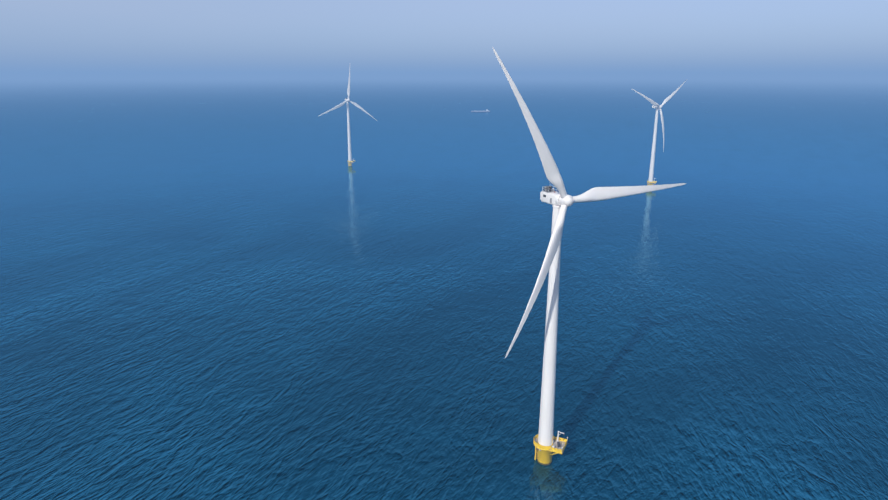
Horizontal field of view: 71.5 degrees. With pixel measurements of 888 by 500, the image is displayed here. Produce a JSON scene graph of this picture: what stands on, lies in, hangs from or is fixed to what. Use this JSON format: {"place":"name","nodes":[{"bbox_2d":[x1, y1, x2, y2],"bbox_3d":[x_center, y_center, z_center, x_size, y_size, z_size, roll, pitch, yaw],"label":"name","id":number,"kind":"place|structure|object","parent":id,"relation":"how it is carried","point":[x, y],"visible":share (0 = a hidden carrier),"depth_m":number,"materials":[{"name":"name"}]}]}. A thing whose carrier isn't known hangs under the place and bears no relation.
{"place":"outdoors","nodes":[
{"label":"outdoors","id":0,"kind":"place"},
{"bbox_2d":[0,77,887,499],"bbox_3d":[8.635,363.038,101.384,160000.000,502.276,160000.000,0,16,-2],"label":"sea water","id":1,"kind":"structure","parent":0,"point":[236,289],"depth_m":372.13,"materials":[{"name":"blue liquid"}]},
{"bbox_2d":[319,67,376,166],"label":"wind turbine","id":2,"kind":"object","parent":1,"relation":"in","point":[350,161],"visible":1,"depth_m":840.91,"materials":[{"name":"grey metal"}]},
{"bbox_2d":[493,48,685,464],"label":"wind turbine","id":3,"kind":"object","parent":1,"relation":"on","point":[546,443],"visible":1,"depth_m":186.64,"materials":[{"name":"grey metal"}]},
{"bbox_2d":[632,79,686,185],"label":"wind turbine","id":4,"kind":"object","parent":1,"relation":"on","point":[657,107],"visible":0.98,"depth_m":678.11,"materials":[{"name":"grey metal"}]},
{"bbox_2d":[0,0,887,77],"label":"sky","id":5,"kind":"structure","parent":0,"point":[39,38],"materials":[{"name":"blue"}]}
]}

